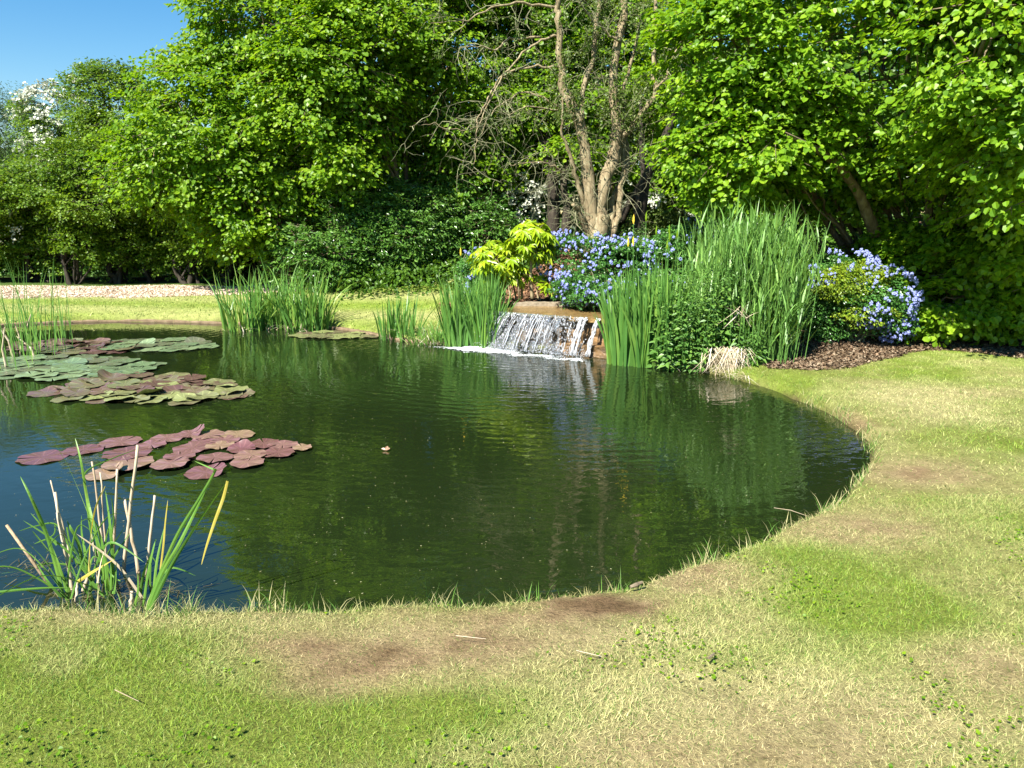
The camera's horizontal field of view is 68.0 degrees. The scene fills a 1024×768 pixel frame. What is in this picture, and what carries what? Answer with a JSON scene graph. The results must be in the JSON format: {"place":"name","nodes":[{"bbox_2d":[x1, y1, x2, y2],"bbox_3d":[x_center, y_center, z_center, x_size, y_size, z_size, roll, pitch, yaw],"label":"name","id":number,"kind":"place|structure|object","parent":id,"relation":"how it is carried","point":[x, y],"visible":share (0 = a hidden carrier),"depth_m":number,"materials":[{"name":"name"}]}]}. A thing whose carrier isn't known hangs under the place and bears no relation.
{"place":"outdoors","nodes":[
{"label":"outdoors","id":0,"kind":"place"},
{"bbox_2d":[0,322,870,616],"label":"water","id":1,"kind":"structure","parent":0,"point":[498,460],"depth_m":5.11,"materials":[{"name":"green liquid"}]},
{"bbox_2d":[0,283,43,369],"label":"rush clump","id":2,"kind":"object","parent":1,"relation":"in","point":[3,335],"visible":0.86,"depth_m":8.84,"materials":[{"name":"green plant"}]},
{"bbox_2d":[0,256,72,357],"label":"rush clump","id":3,"kind":"object","parent":1,"relation":"in","point":[34,338],"visible":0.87,"depth_m":9.41,"materials":[{"name":"green plant"}]},
{"bbox_2d":[15,294,72,343],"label":"rush clump","id":4,"kind":"object","parent":1,"relation":"in","point":[64,331],"visible":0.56,"depth_m":10.45,"materials":[{"name":"green plant"}]},
{"bbox_2d":[6,338,141,353],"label":"water lily","id":5,"kind":"object","parent":1,"relation":"on","point":[80,346],"visible":0.81,"depth_m":9.95,"materials":[{"name":"plant"}]},
{"bbox_2d":[0,354,166,380],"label":"water lily","id":6,"kind":"object","parent":1,"relation":"on","point":[65,366],"visible":0.94,"depth_m":8.67,"materials":[{"name":"green plant"}]},
{"bbox_2d":[1,553,218,609],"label":"plant debris","id":7,"kind":"object","parent":1,"relation":"on","point":[95,583],"visible":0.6,"depth_m":3.53,"materials":[{"name":"brown plant"}]},
{"bbox_2d":[0,439,228,610],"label":"cattail clump","id":8,"kind":"object","parent":1,"relation":"in","point":[101,553],"visible":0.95,"depth_m":3.42,"materials":[{"name":"plant"}]},
{"bbox_2d":[26,369,254,405],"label":"water lily","id":9,"kind":"object","parent":1,"relation":"on","point":[104,385],"visible":1,"depth_m":7.50,"materials":[{"name":"green plant"}]},
{"bbox_2d":[96,337,218,351],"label":"water lily","id":10,"kind":"object","parent":1,"relation":"on","point":[168,344],"visible":0.91,"depth_m":10.14,"materials":[{"name":"green plant"}]},
{"bbox_2d":[15,424,311,479],"bbox_3d":[-2.521,0.474,5.561,2.061,0.064,1.200,0,12,0],"label":"water lily","id":11,"kind":"object","parent":1,"relation":"on","point":[241,449],"visible":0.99,"depth_m":5.54,"materials":[{"name":"plant"}]},
{"bbox_2d":[288,330,378,338],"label":"water lily","id":12,"kind":"object","parent":1,"relation":"on","point":[320,334],"visible":0.98,"depth_m":11.00,"materials":[{"name":"green plant"}]},
{"bbox_2d":[6,365,806,593],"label":"floating specks","id":13,"kind":"object","parent":1,"relation":"on","point":[419,494],"visible":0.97,"depth_m":4.55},
{"bbox_2d":[426,311,601,360],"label":"waterfall","id":14,"kind":"structure","parent":1,"relation":"on","point":[516,338],"depth_m":9.60,"materials":[{"name":"white liquid"}]},
{"bbox_2d":[645,263,769,373],"bbox_3d":[2.199,-0.754,8.515,1.362,1.242,0.705,-4,13,-17],"label":"nettle patch","id":15,"kind":"object","parent":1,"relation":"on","point":[685,354],"visible":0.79,"depth_m":8.43,"materials":[{"name":"green plant"}]},
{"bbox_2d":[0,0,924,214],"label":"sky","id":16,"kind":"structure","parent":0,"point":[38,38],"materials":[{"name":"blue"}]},
{"bbox_2d":[0,221,1023,767],"bbox_3d":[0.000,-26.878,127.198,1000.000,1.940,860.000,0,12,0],"label":"ground","id":17,"kind":"structure","parent":0,"point":[600,607],"depth_m":2.85,"materials":[{"name":"green plant"}]},
{"bbox_2d":[0,173,41,272],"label":"hedge bush","id":18,"kind":"object","parent":17,"relation":"on","point":[4,235],"visible":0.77,"depth_m":15.72,"materials":[{"name":"green plant"}]},
{"bbox_2d":[0,80,70,201],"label":"willow tree","id":19,"kind":"object","parent":17,"relation":"on","point":[4,119],"visible":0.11,"depth_m":21.61,"materials":[{"name":"green plant"}]},
{"bbox_2d":[0,149,84,281],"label":"hedge bush","id":20,"kind":"object","parent":17,"relation":"on","point":[31,202],"visible":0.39,"depth_m":15.73,"materials":[{"name":"green plant"}]},
{"bbox_2d":[0,78,97,273],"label":"hawthorn tree","id":21,"kind":"object","parent":17,"relation":"on","point":[34,117],"visible":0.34,"depth_m":17.73,"materials":[{"name":"white plant"}]},
{"bbox_2d":[19,131,129,284],"bbox_3d":[-8.773,-3.507,15.566,2.167,3.263,3.001,-9,15,-36],"label":"hedge bush","id":22,"kind":"object","parent":17,"relation":"on","point":[69,212],"visible":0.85,"depth_m":15.31,"materials":[{"name":"green plant"}]},
{"bbox_2d":[58,130,161,283],"bbox_3d":[-8.288,-3.553,15.802,2.523,3.245,2.720,-4,13,-16],"label":"hedge bush","id":23,"kind":"object","parent":17,"relation":"on","point":[126,258],"visible":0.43,"depth_m":15.70,"materials":[{"name":"green plant"}]},
{"bbox_2d":[28,56,199,210],"bbox_3d":[-8.875,-4.909,17.527,3.603,5.026,2.808,0,12,0],"label":"field maple","id":24,"kind":"object","parent":17,"relation":"on","point":[97,78],"visible":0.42,"depth_m":16.79,"materials":[{"name":"green plant"}]},
{"bbox_2d":[0,256,272,280],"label":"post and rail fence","id":25,"kind":"object","parent":17,"relation":"on","point":[110,277],"visible":0.11,"depth_m":17.02,"materials":[{"name":"brown wood"}]},
{"bbox_2d":[101,157,186,282],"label":"hedge bush","id":26,"kind":"object","parent":17,"relation":"on","point":[146,273],"visible":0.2,"depth_m":16.01,"materials":[{"name":"green plant"}]},
{"bbox_2d":[0,280,313,297],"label":"gravel path","id":27,"kind":"structure","parent":17,"relation":"on","point":[121,290],"depth_m":14.68,"materials":[{"name":"beige gravel"}]},
{"bbox_2d":[136,148,235,283],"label":"hedge bush","id":28,"kind":"object","parent":17,"relation":"on","point":[180,261],"visible":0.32,"depth_m":15.87,"materials":[{"name":"green plant"}]},
{"bbox_2d":[0,242,401,277],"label":"meadow plants","id":29,"kind":"object","parent":17,"relation":"on","point":[83,273],"visible":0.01,"depth_m":18.14,"materials":[{"name":"green plant"}]},
{"bbox_2d":[0,319,446,345],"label":"pond edging","id":30,"kind":"object","parent":17,"relation":"on","point":[208,322],"visible":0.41,"depth_m":12.26,"materials":[{"name":"grey stone"}]},
{"bbox_2d":[182,137,277,283],"bbox_3d":[-5.757,-3.675,16.011,3.050,3.367,2.190,11,17,41],"label":"hedge bush","id":31,"kind":"object","parent":17,"relation":"on","point":[230,270],"visible":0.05,"depth_m":16.29,"materials":[{"name":"green plant"}]},
{"bbox_2d":[80,0,421,282],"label":"hazel tree","id":32,"kind":"object","parent":17,"relation":"on","point":[216,205],"visible":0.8,"depth_m":13.27,"materials":[{"name":"green plant"}]},
{"bbox_2d":[217,177,315,281],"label":"hedge bush","id":33,"kind":"object","parent":17,"relation":"on","point":[254,265],"visible":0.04,"depth_m":16.46,"materials":[{"name":"green plant"}]},
{"bbox_2d":[204,257,356,331],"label":"cattail clump","id":34,"kind":"object","parent":17,"relation":"on","point":[264,316],"visible":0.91,"depth_m":11.47,"materials":[{"name":"green plant"}]},
{"bbox_2d":[198,0,470,273],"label":"woodland tree","id":35,"kind":"object","parent":17,"relation":"on","point":[281,29],"visible":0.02,"depth_m":17.46,"materials":[{"name":"green plant"}]},
{"bbox_2d":[257,170,469,291],"bbox_3d":[-2.675,-2.856,14.142,3.823,2.274,2.352,-7,14,-30],"label":"viburnum shrub","id":36,"kind":"object","parent":17,"relation":"on","point":[364,228],"visible":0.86,"depth_m":13.70,"materials":[{"name":"green plant"}]},
{"bbox_2d":[372,287,438,341],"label":"iris clump","id":37,"kind":"object","parent":17,"relation":"on","point":[395,325],"visible":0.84,"depth_m":10.58,"materials":[{"name":"green plant"}]},
{"bbox_2d":[401,315,446,346],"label":"iris clump","id":38,"kind":"object","parent":17,"relation":"on","point":[431,340],"visible":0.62,"depth_m":10.21,"materials":[{"name":"green plant"}]},
{"bbox_2d":[259,0,591,236],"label":"hazel tree","id":39,"kind":"object","parent":17,"relation":"on","point":[415,46],"visible":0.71,"depth_m":13.38,"materials":[{"name":"green plant"}]},
{"bbox_2d":[392,153,528,277],"bbox_3d":[-1.002,-3.295,14.630,2.789,2.652,1.932,0,12,0],"label":"viburnum shrub","id":40,"kind":"object","parent":17,"relation":"on","point":[490,208],"visible":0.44,"depth_m":14.33,"materials":[{"name":"green plant"}]},
{"bbox_2d":[426,241,519,348],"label":"iris clump","id":41,"kind":"object","parent":17,"relation":"on","point":[462,323],"visible":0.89,"depth_m":9.96,"materials":[{"name":"green plant"}]},
{"bbox_2d":[363,0,609,244],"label":"woodland tree","id":42,"kind":"object","parent":17,"relation":"on","point":[520,63],"visible":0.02,"depth_m":18.14,"materials":[{"name":"green plant"}]},
{"bbox_2d":[0,39,1020,250],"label":"wood","id":43,"kind":"object","parent":17,"relation":"on","point":[579,229],"depth_m":26.81,"materials":[{"name":"green plant"}]},
{"bbox_2d":[0,502,1023,767],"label":"clover","id":44,"kind":"object","parent":17,"relation":"on","point":[978,732],"visible":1,"depth_m":2.57,"materials":[{"name":"green plant"}]},
{"bbox_2d":[485,117,560,264],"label":"thorn bush","id":45,"kind":"object","parent":17,"relation":"on","point":[527,206],"visible":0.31,"depth_m":15.00,"materials":[{"name":"white plant"}]},
{"bbox_2d":[454,0,604,249],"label":"shaded tree","id":46,"kind":"object","parent":17,"relation":"on","point":[528,124],"visible":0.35,"depth_m":14.31,"materials":[{"name":"green plant"}]},
{"bbox_2d":[499,301,606,358],"bbox_3d":[0.880,-0.598,10.287,1.919,0.959,1.559,8,15,33],"label":"waterfall ledge","id":47,"kind":"object","parent":17,"relation":"on","point":[598,349],"visible":0.23,"depth_m":9.67,"materials":[{"name":"stone"}]},
{"bbox_2d":[466,219,560,300],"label":"fatsia shrub","id":48,"kind":"object","parent":47,"relation":"on","point":[529,235],"visible":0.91,"depth_m":10.48,"materials":[{"name":"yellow plant"}]},
{"bbox_2d":[527,229,662,310],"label":"ceanothus shrub","id":49,"kind":"object","parent":47,"relation":"on","point":[572,287],"visible":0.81,"depth_m":10.11,"materials":[{"name":"blue plant"}]},
{"bbox_2d":[393,0,717,255],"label":"hawthorn tree","id":50,"kind":"object","parent":17,"relation":"on","point":[598,217],"visible":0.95,"depth_m":11.23,"materials":[{"name":"brown plant"}]},
{"bbox_2d":[519,0,640,248],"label":"shaded tree","id":51,"kind":"object","parent":17,"relation":"on","point":[558,145],"visible":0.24,"depth_m":14.21,"materials":[{"name":"green plant"}]},
{"bbox_2d":[473,0,697,236],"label":"woodland tree","id":52,"kind":"object","parent":17,"relation":"on","point":[572,190],"visible":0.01,"depth_m":19.31,"materials":[{"name":"green plant"}]},
{"bbox_2d":[499,0,698,237],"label":"hazel tree","id":53,"kind":"object","parent":17,"relation":"on","point":[607,131],"visible":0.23,"depth_m":14.13,"materials":[{"name":"green plant"}]},
{"bbox_2d":[630,581,642,587],"bbox_3d":[0.552,0.889,3.361,0.063,0.022,0.015,-5,13,-20],"label":"bark piece","id":54,"kind":"object","parent":17,"relation":"on","point":[636,584],"visible":1,"depth_m":3.35,"materials":[{"name":"beige wood"}]},
{"bbox_2d":[336,244,946,300],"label":"undergrowth","id":55,"kind":"object","parent":17,"relation":"on","point":[420,282],"visible":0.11,"depth_m":13.30,"materials":[{"name":"green plant"}]},
{"bbox_2d":[588,212,701,368],"bbox_3d":[1.539,-1.063,8.801,1.359,1.825,1.135,0,12,0],"label":"iris clump","id":56,"kind":"object","parent":17,"relation":"on","point":[629,325],"visible":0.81,"depth_m":8.64,"materials":[{"name":"green plant"}]},
{"bbox_2d":[619,213,713,285],"bbox_3d":[2.498,-1.909,11.767,2.312,1.486,1.020,2,13,7],"label":"herb patch","id":57,"kind":"object","parent":17,"relation":"on","point":[639,232],"visible":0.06,"depth_m":11.98,"materials":[{"name":"green plant"}]},
{"bbox_2d":[600,0,802,242],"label":"woodland tree","id":58,"kind":"object","parent":17,"relation":"on","point":[735,49],"visible":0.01,"depth_m":18.07,"materials":[{"name":"green plant"}]},
{"bbox_2d":[618,0,788,240],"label":"shaded tree","id":59,"kind":"object","parent":17,"relation":"on","point":[642,199],"visible":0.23,"depth_m":13.28,"materials":[{"name":"green plant"}]},
{"bbox_2d":[654,362,755,382],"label":"leaf litter","id":60,"kind":"object","parent":17,"relation":"on","point":[719,371],"visible":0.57,"depth_m":8.16,"materials":[{"name":"brown plant"}]},
{"bbox_2d":[605,175,812,245],"bbox_3d":[3.877,-3.156,15.097,4.394,2.269,2.221,0,12,0],"label":"thorn bush","id":61,"kind":"object","parent":17,"relation":"on","point":[663,219],"visible":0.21,"depth_m":14.66,"materials":[{"name":"green plant"}]},
{"bbox_2d":[691,346,752,377],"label":"straw tuft","id":62,"kind":"object","parent":17,"relation":"on","point":[725,353],"visible":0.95,"depth_m":8.22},
{"bbox_2d":[439,235,1023,370],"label":"bark mulch","id":63,"kind":"object","parent":17,"relation":"on","point":[917,345],"visible":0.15,"depth_m":9.23,"materials":[{"name":"brown wood"}]},
{"bbox_2d":[452,244,490,293],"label":"ceanothus shrub","id":64,"kind":"object","parent":63,"relation":"on","point":[462,265],"visible":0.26,"depth_m":11.04,"materials":[{"name":"green plant"}]},
{"bbox_2d":[610,212,759,292],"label":"ceanothus shrub","id":65,"kind":"object","parent":63,"relation":"on","point":[660,242],"visible":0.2,"depth_m":10.21,"materials":[{"name":"green plant"}]},
{"bbox_2d":[797,248,925,343],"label":"ceanothus shrub","id":66,"kind":"object","parent":63,"relation":"on","point":[849,292],"visible":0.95,"depth_m":9.21,"materials":[{"name":"green plant"}]},
{"bbox_2d":[725,324,771,366],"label":"willowherb plant","id":67,"kind":"object","parent":17,"relation":"on","point":[758,358],"visible":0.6,"depth_m":8.34,"materials":[{"name":"green plant"}]},
{"bbox_2d":[671,187,830,363],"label":"reed grass","id":68,"kind":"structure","parent":17,"relation":"on","point":[765,257],"depth_m":8.39,"materials":[{"name":"green plant"}]},
{"bbox_2d":[638,0,1023,301],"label":"hazel tree","id":69,"kind":"object","parent":17,"relation":"on","point":[969,74],"visible":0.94,"depth_m":8.64,"materials":[{"name":"green plant"}]},
{"bbox_2d":[741,0,943,252],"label":"woodland tree","id":70,"kind":"object","parent":17,"relation":"on","point":[847,63],"visible":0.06,"depth_m":16.45,"materials":[{"name":"green plant"}]},
{"bbox_2d":[801,226,943,300],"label":"viburnum shrub","id":71,"kind":"object","parent":17,"relation":"on","point":[920,270],"visible":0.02,"depth_m":10.71,"materials":[{"name":"green plant"}]},
{"bbox_2d":[836,155,1023,347],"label":"hazel bush","id":72,"kind":"object","parent":17,"relation":"on","point":[980,294],"visible":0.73,"depth_m":9.23,"materials":[{"name":"green plant"}]},
{"bbox_2d":[876,43,1019,227],"bbox_3d":[11.009,-6.139,15.889,6.609,9.061,5.193,0,12,0],"label":"woodland tree","id":73,"kind":"object","parent":17,"relation":"on","point":[986,163],"visible":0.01,"depth_m":16.12,"materials":[{"name":"green plant"}]}
]}

